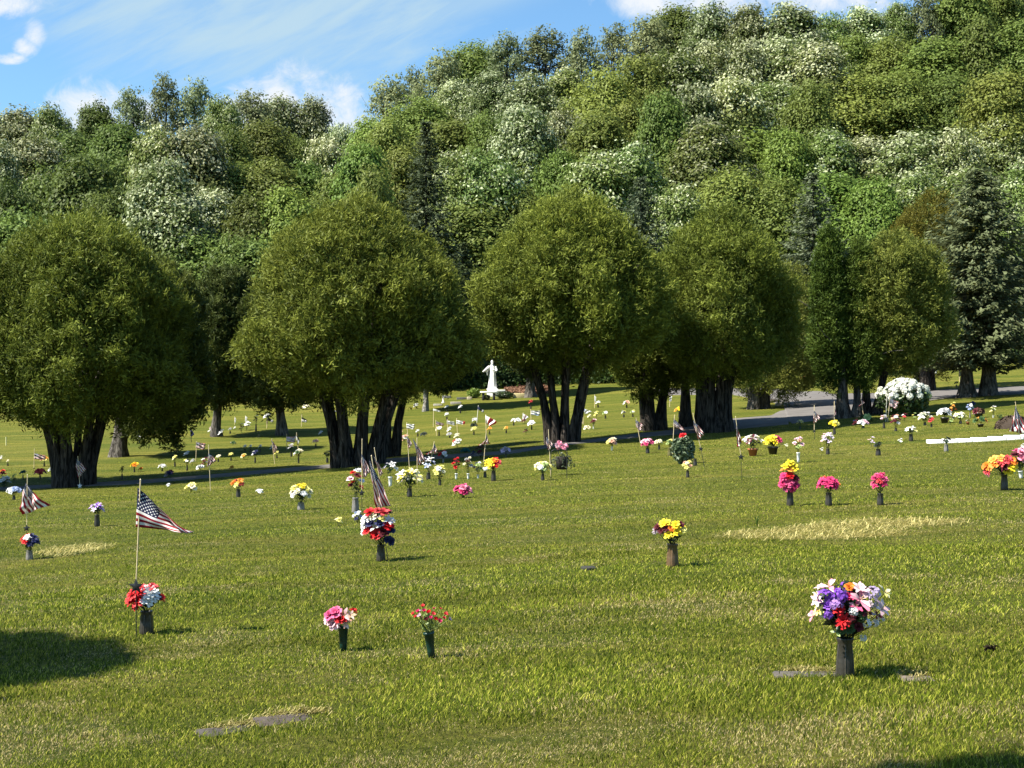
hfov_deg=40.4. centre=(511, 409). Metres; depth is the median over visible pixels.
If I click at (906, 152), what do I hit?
broadleaf tree
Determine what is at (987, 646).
dry leaf clump
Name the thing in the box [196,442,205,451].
flag
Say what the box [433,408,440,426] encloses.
flag
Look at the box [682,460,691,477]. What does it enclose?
flower bouquet
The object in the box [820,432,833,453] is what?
flower bouquet
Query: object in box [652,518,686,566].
flower bouquet
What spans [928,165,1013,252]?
broadleaf tree
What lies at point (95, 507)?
flower bouquet
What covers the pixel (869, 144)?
broadleaf tree
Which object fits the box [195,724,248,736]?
grave marker
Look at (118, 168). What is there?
broadleaf tree
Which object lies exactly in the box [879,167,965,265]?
broadleaf tree
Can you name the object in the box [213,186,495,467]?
arborvitae tree
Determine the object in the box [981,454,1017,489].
flower bouquet
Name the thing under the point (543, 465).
flower bouquet
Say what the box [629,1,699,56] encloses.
broadleaf tree
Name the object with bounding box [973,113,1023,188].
broadleaf tree
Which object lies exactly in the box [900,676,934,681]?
grave marker
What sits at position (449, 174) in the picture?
broadleaf tree
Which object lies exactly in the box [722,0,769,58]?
broadleaf tree
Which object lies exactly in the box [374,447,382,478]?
flag
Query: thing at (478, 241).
broadleaf tree
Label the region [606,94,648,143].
broadleaf tree
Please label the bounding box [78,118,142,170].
broadleaf tree
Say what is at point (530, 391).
lawn tree
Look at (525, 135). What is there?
broadleaf tree
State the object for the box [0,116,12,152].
broadleaf tree
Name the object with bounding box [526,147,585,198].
broadleaf tree
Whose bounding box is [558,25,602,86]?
broadleaf tree
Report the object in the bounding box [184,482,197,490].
flower bouquet
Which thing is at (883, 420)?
flower bouquet
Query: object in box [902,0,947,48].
broadleaf tree
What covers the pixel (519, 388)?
mulch bed
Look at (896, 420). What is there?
flower bouquet
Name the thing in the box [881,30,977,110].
broadleaf tree
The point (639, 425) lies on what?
flag
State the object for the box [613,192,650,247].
broadleaf tree
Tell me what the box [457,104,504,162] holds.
broadleaf tree
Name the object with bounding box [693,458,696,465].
flower bouquet
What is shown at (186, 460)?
flower bouquet
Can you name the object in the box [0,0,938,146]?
sky
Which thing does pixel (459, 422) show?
flag
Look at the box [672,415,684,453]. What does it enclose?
flag
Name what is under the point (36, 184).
broadleaf tree
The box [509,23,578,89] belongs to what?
broadleaf tree
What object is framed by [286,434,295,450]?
flag
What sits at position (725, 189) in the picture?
broadleaf tree
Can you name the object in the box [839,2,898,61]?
broadleaf tree
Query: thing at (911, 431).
flower bouquet
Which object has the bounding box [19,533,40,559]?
flower bouquet
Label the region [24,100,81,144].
broadleaf tree
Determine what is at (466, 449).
flower bouquet
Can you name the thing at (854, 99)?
broadleaf tree
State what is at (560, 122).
broadleaf tree
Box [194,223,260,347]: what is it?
broadleaf tree
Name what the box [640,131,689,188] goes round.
broadleaf tree
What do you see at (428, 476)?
flower bouquet
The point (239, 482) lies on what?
flower bouquet
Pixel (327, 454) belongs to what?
flower bouquet
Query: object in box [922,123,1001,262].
broadleaf tree
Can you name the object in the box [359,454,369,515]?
flag
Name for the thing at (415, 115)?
broadleaf tree
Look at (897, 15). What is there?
broadleaf tree
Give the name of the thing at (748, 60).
broadleaf tree
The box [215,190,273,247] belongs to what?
broadleaf tree
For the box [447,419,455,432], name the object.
flag
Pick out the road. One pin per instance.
(821, 401)
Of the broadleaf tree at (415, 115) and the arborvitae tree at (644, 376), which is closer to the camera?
the arborvitae tree at (644, 376)
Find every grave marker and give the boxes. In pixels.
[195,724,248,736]
[251,713,311,726]
[581,566,596,570]
[773,671,835,677]
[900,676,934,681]
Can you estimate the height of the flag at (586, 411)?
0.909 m
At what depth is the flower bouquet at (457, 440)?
57.73 m
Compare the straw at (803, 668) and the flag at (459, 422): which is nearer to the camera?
the straw at (803, 668)
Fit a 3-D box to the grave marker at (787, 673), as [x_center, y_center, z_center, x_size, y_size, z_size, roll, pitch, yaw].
[1.674,1.519,7.850,0.400,0.072,0.110,0,0,3]
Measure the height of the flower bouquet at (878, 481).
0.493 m
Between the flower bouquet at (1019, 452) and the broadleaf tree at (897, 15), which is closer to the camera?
the flower bouquet at (1019, 452)
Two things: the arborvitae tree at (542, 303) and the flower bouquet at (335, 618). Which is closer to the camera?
the flower bouquet at (335, 618)
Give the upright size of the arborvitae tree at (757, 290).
9.799 m
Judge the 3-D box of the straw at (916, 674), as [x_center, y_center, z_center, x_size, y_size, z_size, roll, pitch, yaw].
[2.207,1.459,7.682,0.213,0.066,0.334,0,0,7]
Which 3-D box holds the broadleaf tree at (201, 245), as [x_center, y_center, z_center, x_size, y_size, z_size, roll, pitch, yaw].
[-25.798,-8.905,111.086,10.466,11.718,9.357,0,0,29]
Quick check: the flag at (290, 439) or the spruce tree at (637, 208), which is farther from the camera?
the spruce tree at (637, 208)
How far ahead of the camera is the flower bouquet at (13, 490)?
37.06 m
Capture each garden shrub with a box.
[467,388,480,397]
[495,391,513,398]
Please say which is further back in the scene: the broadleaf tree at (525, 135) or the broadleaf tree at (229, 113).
the broadleaf tree at (229, 113)
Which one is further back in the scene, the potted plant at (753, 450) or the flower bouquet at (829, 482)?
the potted plant at (753, 450)
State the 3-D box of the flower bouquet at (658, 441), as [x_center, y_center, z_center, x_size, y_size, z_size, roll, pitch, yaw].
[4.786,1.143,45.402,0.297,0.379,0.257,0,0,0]
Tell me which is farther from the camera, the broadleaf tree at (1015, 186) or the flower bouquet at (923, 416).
the broadleaf tree at (1015, 186)
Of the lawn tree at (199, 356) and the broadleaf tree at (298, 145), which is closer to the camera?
the lawn tree at (199, 356)
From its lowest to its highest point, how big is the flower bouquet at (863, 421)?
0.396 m
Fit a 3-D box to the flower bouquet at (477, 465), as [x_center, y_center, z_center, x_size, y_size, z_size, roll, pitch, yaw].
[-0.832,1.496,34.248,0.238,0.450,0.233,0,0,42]
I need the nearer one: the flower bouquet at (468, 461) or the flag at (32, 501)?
the flag at (32, 501)
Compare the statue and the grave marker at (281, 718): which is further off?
the statue
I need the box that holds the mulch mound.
[994,415,1023,428]
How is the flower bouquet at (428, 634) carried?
on the ground at (22, 446)
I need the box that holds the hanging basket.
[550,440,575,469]
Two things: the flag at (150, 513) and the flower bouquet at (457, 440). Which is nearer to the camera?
the flag at (150, 513)
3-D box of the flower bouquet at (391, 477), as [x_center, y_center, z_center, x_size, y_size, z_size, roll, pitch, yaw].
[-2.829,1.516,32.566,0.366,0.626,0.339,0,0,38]
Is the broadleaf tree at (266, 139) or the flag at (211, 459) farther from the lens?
the broadleaf tree at (266, 139)
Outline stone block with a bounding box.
[513,393,524,397]
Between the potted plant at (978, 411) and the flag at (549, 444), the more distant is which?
the potted plant at (978, 411)
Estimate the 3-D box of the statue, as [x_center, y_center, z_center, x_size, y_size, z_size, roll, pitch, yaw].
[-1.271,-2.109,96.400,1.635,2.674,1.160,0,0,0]
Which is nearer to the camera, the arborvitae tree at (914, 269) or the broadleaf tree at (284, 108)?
the arborvitae tree at (914, 269)
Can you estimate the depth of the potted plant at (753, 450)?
37.88 m
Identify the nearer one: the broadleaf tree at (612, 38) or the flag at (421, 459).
the flag at (421, 459)
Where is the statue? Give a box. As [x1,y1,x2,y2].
[482,360,504,396]
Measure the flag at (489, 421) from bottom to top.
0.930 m
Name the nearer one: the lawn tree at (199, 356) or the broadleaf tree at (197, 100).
the lawn tree at (199, 356)
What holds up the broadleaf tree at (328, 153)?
on the ground at (22, 446)
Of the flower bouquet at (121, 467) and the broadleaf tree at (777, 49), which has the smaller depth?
the flower bouquet at (121, 467)
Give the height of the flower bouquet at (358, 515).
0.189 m
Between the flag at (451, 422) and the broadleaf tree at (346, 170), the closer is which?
the flag at (451, 422)
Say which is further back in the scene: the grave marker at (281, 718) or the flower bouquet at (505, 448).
the flower bouquet at (505, 448)
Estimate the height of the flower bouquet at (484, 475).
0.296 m
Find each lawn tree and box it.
[108,250,222,457]
[195,260,269,436]
[225,285,315,435]
[421,250,470,411]
[503,332,546,397]
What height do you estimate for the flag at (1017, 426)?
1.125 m
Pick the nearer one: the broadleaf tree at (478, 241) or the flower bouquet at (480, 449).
the flower bouquet at (480, 449)
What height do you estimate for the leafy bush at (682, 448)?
0.856 m
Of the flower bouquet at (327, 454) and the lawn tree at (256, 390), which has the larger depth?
the lawn tree at (256, 390)
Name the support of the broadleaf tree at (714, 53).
on the ground at (22, 446)
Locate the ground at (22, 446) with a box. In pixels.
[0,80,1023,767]
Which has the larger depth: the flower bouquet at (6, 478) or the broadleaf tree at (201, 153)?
the broadleaf tree at (201, 153)
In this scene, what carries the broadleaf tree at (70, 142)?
on the ground at (22, 446)
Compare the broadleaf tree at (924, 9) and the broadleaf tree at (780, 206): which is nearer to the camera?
the broadleaf tree at (780, 206)
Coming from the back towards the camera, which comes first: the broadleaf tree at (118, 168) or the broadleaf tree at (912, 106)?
the broadleaf tree at (912, 106)
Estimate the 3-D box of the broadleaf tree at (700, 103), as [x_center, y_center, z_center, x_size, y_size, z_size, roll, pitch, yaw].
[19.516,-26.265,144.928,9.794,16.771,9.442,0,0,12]
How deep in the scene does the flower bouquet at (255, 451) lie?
56.47 m
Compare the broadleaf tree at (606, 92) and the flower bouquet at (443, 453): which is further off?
the broadleaf tree at (606, 92)
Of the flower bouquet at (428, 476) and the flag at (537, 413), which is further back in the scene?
the flag at (537, 413)
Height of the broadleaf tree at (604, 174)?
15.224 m
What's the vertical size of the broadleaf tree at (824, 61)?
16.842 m
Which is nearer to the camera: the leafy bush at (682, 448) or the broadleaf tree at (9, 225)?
the leafy bush at (682, 448)
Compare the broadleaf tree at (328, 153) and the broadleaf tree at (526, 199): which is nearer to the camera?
the broadleaf tree at (526, 199)
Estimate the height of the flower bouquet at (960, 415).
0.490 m
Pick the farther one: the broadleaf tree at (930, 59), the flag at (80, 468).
the broadleaf tree at (930, 59)
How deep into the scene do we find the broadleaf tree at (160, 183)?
111.00 m
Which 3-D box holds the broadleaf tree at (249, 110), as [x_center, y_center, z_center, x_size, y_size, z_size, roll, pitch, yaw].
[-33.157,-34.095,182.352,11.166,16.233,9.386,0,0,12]
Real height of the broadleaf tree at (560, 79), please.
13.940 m
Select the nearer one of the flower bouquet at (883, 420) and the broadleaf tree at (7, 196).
the flower bouquet at (883, 420)
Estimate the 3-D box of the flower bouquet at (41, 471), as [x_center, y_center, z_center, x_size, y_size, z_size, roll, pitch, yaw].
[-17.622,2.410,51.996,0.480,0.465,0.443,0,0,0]
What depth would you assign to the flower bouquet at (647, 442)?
43.73 m
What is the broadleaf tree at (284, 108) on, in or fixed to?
on the ground at (22, 446)
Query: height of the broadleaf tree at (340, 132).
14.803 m
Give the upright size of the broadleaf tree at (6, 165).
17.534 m
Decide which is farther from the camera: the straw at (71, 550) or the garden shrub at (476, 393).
the garden shrub at (476, 393)
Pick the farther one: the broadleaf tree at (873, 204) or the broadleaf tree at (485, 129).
the broadleaf tree at (485, 129)
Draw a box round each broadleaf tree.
[0,102,37,156]
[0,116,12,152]
[0,136,26,195]
[0,171,43,222]
[0,200,56,258]
[6,130,70,193]
[7,159,70,210]
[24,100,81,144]
[32,144,138,325]
[34,200,90,225]
[48,125,95,169]
[72,94,119,148]
[76,188,132,255]
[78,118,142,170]
[106,156,136,197]
[107,85,156,139]
[111,151,215,260]
[121,119,187,199]
[137,186,220,276]
[141,70,191,137]
[154,118,244,204]
[156,223,223,289]
[166,75,213,138]
[191,184,241,238]
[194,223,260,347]
[198,90,250,140]
[204,229,275,282]
[205,156,268,205]
[210,122,258,168]
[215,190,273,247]
[231,88,286,141]
[232,152,310,204]
[235,115,303,172]
[244,181,321,246]
[257,92,316,152]
[284,130,313,170]
[290,157,328,203]
[291,92,335,151]
[300,130,348,178]
[300,194,334,207]
[305,170,339,205]
[320,119,354,152]
[324,138,406,224]
[339,154,405,315]
[342,117,383,157]
[350,71,415,132]
[353,111,418,165]
[379,91,458,157]
[380,139,434,227]
[399,62,430,108]
[400,45,474,106]
[407,114,473,180]
[410,145,487,265]
[425,38,518,104]
[429,193,515,305]
[432,76,475,121]
[450,145,537,253]
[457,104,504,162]
[459,69,512,134]
[480,187,553,261]
[483,28,532,90]
[483,100,567,199]
[489,68,560,128]
[500,147,553,199]
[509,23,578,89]
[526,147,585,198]
[540,64,589,116]
[541,106,580,157]
[551,145,646,272]
[557,107,643,163]
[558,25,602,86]
[559,62,645,157]
[590,22,639,76]
[600,49,675,107]
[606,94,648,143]
[609,137,673,233]
[611,10,677,66]
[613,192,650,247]
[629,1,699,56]
[629,81,698,187]
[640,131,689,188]
[641,40,722,100]
[642,179,705,254]
[658,115,771,203]
[671,0,735,54]
[672,74,734,137]
[682,35,739,94]
[691,161,777,255]
[702,70,785,145]
[718,37,781,96]
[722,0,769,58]
[724,124,778,175]
[724,169,820,269]
[747,76,800,129]
[748,0,843,52]
[755,32,816,92]
[755,126,821,191]
[769,37,860,129]
[769,73,853,146]
[789,168,872,256]
[794,125,873,188]
[815,9,852,52]
[821,68,909,146]
[831,29,879,86]
[834,173,910,256]
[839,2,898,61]
[840,130,903,185]
[845,66,950,145]
[856,28,920,82]
[861,126,957,195]
[879,0,927,50]
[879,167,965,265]
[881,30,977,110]
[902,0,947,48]
[907,70,978,147]
[922,0,1000,45]
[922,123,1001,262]
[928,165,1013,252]
[944,64,1023,167]
[950,12,1021,85]
[962,0,1023,45]
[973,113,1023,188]
[978,12,1023,98]
[988,159,1023,295]
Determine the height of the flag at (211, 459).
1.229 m
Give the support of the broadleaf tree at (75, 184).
on the ground at (22, 446)
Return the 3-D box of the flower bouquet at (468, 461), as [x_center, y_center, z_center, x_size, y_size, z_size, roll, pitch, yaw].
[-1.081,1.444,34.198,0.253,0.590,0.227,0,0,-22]
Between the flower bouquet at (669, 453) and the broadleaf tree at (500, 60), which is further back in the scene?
the broadleaf tree at (500, 60)
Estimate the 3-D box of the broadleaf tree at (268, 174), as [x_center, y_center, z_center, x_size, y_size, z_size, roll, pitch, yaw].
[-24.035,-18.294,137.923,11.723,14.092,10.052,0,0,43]
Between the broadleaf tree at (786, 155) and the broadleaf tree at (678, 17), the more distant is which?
the broadleaf tree at (678, 17)
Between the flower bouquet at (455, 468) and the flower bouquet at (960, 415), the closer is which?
the flower bouquet at (455, 468)
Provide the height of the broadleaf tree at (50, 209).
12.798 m
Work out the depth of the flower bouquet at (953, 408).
56.58 m
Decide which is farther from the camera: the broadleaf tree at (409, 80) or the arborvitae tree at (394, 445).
the broadleaf tree at (409, 80)
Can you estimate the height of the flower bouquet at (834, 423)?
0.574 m
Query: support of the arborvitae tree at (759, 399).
on the ground at (22, 446)
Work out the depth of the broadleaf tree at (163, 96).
213.01 m
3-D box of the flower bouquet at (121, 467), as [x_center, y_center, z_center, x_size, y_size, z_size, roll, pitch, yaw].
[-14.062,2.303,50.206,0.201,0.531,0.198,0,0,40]
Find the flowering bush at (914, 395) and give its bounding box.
[875,377,931,416]
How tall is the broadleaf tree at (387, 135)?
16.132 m
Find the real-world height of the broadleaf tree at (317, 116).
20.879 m
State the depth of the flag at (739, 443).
26.80 m
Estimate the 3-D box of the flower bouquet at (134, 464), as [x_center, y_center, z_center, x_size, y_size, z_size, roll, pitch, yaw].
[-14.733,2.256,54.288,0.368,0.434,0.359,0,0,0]
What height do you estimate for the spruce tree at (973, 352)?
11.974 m
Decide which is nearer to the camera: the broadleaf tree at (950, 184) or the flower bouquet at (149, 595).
the flower bouquet at (149, 595)
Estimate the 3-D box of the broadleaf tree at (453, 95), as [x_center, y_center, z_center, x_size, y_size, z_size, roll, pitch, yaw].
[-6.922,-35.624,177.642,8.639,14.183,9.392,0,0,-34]
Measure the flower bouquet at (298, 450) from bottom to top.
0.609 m
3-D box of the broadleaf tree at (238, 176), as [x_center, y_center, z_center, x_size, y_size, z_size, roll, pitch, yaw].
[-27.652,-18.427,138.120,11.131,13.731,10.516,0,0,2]
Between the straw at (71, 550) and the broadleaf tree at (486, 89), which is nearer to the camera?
the straw at (71, 550)
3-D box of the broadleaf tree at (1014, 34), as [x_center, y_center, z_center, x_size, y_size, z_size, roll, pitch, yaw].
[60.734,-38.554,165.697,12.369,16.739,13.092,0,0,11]
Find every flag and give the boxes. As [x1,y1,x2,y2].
[19,474,49,533]
[33,449,45,468]
[76,459,86,487]
[129,478,191,636]
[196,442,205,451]
[207,445,215,490]
[271,440,276,463]
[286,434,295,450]
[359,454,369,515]
[369,455,390,559]
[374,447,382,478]
[406,422,414,433]
[406,434,411,467]
[413,439,425,481]
[427,444,438,468]
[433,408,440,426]
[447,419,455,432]
[456,418,464,432]
[479,435,489,456]
[485,414,496,426]
[530,409,539,415]
[546,429,552,476]
[583,409,590,423]
[635,419,642,439]
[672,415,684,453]
[693,414,704,467]
[735,416,743,474]
[813,405,819,439]
[887,399,898,421]
[1008,402,1023,439]
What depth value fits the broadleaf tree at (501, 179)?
122.17 m
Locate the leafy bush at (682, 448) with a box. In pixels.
[670,433,695,463]
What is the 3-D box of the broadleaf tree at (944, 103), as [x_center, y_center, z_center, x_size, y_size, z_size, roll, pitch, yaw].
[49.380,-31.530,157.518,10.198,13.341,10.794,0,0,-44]
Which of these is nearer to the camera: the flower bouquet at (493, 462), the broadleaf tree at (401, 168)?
the flower bouquet at (493, 462)
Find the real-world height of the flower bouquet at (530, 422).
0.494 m
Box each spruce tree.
[399,120,471,389]
[451,242,497,376]
[621,176,667,369]
[779,172,852,367]
[898,167,1023,397]
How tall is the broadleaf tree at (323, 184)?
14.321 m
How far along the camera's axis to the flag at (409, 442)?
42.70 m
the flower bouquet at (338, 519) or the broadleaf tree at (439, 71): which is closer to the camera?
the flower bouquet at (338, 519)
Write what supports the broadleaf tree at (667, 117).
on the ground at (22, 446)
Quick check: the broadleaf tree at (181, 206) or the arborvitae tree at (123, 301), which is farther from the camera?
the broadleaf tree at (181, 206)
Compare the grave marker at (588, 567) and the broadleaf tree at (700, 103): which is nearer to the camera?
the grave marker at (588, 567)
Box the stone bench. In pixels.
[480,391,496,399]
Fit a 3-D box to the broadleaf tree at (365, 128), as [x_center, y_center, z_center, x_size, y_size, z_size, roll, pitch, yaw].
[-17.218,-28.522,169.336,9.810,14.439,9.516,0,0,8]
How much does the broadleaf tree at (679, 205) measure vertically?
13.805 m
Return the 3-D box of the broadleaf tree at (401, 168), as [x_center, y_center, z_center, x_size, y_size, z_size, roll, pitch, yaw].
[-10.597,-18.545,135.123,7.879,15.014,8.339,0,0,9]
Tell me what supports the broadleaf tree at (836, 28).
on the ground at (22, 446)
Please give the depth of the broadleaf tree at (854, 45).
173.89 m
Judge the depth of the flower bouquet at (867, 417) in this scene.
58.40 m
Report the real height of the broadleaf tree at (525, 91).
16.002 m
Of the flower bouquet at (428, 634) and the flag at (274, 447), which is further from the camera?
the flag at (274, 447)
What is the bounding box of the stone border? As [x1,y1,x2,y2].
[926,434,1023,443]
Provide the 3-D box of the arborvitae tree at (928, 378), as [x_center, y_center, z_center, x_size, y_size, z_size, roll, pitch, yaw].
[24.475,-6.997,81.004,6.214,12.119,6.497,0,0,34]
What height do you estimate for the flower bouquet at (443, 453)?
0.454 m
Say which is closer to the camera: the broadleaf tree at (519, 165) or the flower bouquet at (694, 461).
the flower bouquet at (694, 461)
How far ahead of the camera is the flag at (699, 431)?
32.34 m
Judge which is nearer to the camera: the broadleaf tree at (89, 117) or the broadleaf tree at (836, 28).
the broadleaf tree at (836, 28)
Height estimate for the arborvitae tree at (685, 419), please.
9.369 m
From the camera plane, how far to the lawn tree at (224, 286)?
73.45 m
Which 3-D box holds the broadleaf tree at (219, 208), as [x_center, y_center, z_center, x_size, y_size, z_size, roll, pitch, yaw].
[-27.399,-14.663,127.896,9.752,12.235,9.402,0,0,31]
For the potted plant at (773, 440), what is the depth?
38.39 m
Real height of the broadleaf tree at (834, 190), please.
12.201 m
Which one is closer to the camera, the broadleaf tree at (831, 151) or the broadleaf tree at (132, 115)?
the broadleaf tree at (831, 151)
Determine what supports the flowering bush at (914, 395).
on the ground at (22, 446)
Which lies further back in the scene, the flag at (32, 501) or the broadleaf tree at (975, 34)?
the broadleaf tree at (975, 34)
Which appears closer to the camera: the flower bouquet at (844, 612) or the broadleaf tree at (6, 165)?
the flower bouquet at (844, 612)
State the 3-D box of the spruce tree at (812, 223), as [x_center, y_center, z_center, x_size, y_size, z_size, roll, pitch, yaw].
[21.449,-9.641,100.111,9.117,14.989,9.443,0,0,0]
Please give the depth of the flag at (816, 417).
46.59 m
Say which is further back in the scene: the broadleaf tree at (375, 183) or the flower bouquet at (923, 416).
the broadleaf tree at (375, 183)
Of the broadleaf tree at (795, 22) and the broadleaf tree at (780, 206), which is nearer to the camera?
the broadleaf tree at (780, 206)
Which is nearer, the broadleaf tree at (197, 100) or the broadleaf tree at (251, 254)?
the broadleaf tree at (251, 254)
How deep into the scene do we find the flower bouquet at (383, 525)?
15.39 m
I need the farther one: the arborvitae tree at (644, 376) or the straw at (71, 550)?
the arborvitae tree at (644, 376)
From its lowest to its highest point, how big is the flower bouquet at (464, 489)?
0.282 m
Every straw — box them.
[33,541,114,556]
[195,703,334,731]
[712,514,969,540]
[777,664,835,673]
[893,668,931,681]
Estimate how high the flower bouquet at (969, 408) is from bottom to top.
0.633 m
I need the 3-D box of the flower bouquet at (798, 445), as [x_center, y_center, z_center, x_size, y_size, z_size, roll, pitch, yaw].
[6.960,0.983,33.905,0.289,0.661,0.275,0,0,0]
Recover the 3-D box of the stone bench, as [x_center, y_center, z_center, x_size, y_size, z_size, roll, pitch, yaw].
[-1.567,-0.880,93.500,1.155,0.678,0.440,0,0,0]
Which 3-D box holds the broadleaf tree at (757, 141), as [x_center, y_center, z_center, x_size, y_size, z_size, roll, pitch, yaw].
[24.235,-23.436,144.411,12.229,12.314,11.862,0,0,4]
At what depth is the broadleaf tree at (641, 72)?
157.30 m
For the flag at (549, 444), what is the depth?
32.55 m
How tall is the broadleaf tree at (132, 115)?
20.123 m
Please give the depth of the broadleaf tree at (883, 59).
170.92 m
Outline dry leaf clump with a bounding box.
[983,643,998,650]
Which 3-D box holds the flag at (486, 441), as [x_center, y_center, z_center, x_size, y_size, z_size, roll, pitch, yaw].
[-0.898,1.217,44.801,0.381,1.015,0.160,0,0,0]
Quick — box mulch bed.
[502,383,547,393]
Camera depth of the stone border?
39.98 m
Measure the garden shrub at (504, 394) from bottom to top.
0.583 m
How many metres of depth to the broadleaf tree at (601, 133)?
138.43 m
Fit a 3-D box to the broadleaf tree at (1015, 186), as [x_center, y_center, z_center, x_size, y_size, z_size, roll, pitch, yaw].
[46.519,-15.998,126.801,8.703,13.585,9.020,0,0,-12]
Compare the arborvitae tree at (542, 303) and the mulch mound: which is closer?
the mulch mound
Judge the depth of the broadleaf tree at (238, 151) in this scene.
150.33 m
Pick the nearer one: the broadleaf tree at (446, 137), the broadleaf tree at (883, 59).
the broadleaf tree at (446, 137)
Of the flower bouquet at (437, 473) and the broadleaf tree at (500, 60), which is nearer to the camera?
the flower bouquet at (437, 473)
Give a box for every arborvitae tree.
[0,200,209,487]
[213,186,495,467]
[364,343,445,457]
[459,179,684,444]
[605,252,699,430]
[652,201,812,432]
[653,222,732,426]
[734,258,823,409]
[798,220,902,418]
[848,224,963,414]
[889,186,986,390]
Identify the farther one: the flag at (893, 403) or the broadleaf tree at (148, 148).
the broadleaf tree at (148, 148)
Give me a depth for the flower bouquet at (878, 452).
35.55 m
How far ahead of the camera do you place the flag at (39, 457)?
57.09 m
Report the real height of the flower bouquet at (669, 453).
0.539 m
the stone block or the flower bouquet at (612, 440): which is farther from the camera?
the stone block
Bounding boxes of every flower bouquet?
[0,476,9,486]
[6,486,21,499]
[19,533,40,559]
[33,468,46,479]
[89,502,104,526]
[119,466,123,479]
[124,582,165,634]
[130,462,138,471]
[164,470,173,477]
[184,458,189,470]
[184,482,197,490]
[230,478,244,496]
[252,450,257,462]
[289,483,312,509]
[293,448,302,462]
[324,450,329,462]
[324,606,357,650]
[334,517,342,525]
[346,468,364,512]
[352,511,361,522]
[360,507,395,561]
[382,461,398,486]
[395,468,422,496]
[411,604,451,657]
[422,456,434,478]
[433,465,445,484]
[438,450,447,462]
[452,438,461,446]
[452,457,459,478]
[453,483,472,497]
[461,447,470,451]
[463,457,473,478]
[473,461,482,477]
[475,445,486,456]
[482,467,487,477]
[484,457,501,480]
[500,446,510,456]
[527,420,535,429]
[534,461,551,479]
[606,437,616,449]
[640,438,653,452]
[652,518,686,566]
[654,439,662,449]
[666,439,672,455]
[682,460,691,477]
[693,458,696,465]
[778,459,799,505]
[792,437,803,462]
[808,579,891,678]
[816,476,840,505]
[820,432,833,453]
[829,420,839,434]
[857,419,868,427]
[860,413,872,420]
[870,472,887,504]
[873,441,881,455]
[880,415,887,427]
[890,414,900,430]
[906,426,916,440]
[917,411,931,425]
[943,436,951,451]
[950,402,956,418]
[954,412,967,423]
[966,403,973,417]
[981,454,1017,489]
[1011,447,1023,477]
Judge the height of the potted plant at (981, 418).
0.402 m
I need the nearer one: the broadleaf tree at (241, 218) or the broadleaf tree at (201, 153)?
the broadleaf tree at (241, 218)
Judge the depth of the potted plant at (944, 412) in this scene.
54.11 m
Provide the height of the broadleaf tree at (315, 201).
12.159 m
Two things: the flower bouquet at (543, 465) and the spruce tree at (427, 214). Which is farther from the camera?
the spruce tree at (427, 214)
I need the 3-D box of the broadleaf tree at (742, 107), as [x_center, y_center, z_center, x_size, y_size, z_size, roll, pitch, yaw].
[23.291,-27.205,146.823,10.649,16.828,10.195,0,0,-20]
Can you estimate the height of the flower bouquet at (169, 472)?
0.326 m
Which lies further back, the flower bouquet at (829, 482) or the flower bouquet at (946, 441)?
the flower bouquet at (946, 441)
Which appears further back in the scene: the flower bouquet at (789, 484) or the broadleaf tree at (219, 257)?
the broadleaf tree at (219, 257)
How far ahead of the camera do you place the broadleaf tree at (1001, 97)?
144.58 m
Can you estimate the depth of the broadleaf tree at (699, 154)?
134.59 m
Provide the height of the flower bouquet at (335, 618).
0.348 m
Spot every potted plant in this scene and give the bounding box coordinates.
[743,434,763,455]
[763,435,782,453]
[936,408,951,422]
[972,407,984,417]
[972,416,987,426]
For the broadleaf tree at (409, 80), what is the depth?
213.36 m
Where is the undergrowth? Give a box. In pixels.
[48,256,1023,399]
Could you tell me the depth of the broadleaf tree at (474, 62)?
211.14 m
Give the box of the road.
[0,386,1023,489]
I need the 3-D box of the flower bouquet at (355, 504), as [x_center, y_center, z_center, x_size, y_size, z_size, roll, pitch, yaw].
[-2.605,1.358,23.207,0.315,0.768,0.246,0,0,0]
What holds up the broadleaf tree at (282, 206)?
on the ground at (22, 446)
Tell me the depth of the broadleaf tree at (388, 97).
182.85 m
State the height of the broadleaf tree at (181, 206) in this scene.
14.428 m
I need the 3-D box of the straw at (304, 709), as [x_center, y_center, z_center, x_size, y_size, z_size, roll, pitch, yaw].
[-1.362,1.671,7.600,0.820,0.090,0.440,0,0,-30]
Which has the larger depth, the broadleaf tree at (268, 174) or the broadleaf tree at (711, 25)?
the broadleaf tree at (711, 25)
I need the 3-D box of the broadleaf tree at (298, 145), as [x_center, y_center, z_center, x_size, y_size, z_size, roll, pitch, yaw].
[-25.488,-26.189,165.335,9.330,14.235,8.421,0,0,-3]
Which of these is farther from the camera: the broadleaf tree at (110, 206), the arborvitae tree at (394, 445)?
the broadleaf tree at (110, 206)
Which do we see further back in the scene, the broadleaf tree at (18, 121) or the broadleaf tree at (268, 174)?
the broadleaf tree at (18, 121)
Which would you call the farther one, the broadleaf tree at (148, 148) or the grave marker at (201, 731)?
the broadleaf tree at (148, 148)
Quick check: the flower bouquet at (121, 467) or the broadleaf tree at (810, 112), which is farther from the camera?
the broadleaf tree at (810, 112)
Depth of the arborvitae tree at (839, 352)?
61.81 m
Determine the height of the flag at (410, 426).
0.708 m
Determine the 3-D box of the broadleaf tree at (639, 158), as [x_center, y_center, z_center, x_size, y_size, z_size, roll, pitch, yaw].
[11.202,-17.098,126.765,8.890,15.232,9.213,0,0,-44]

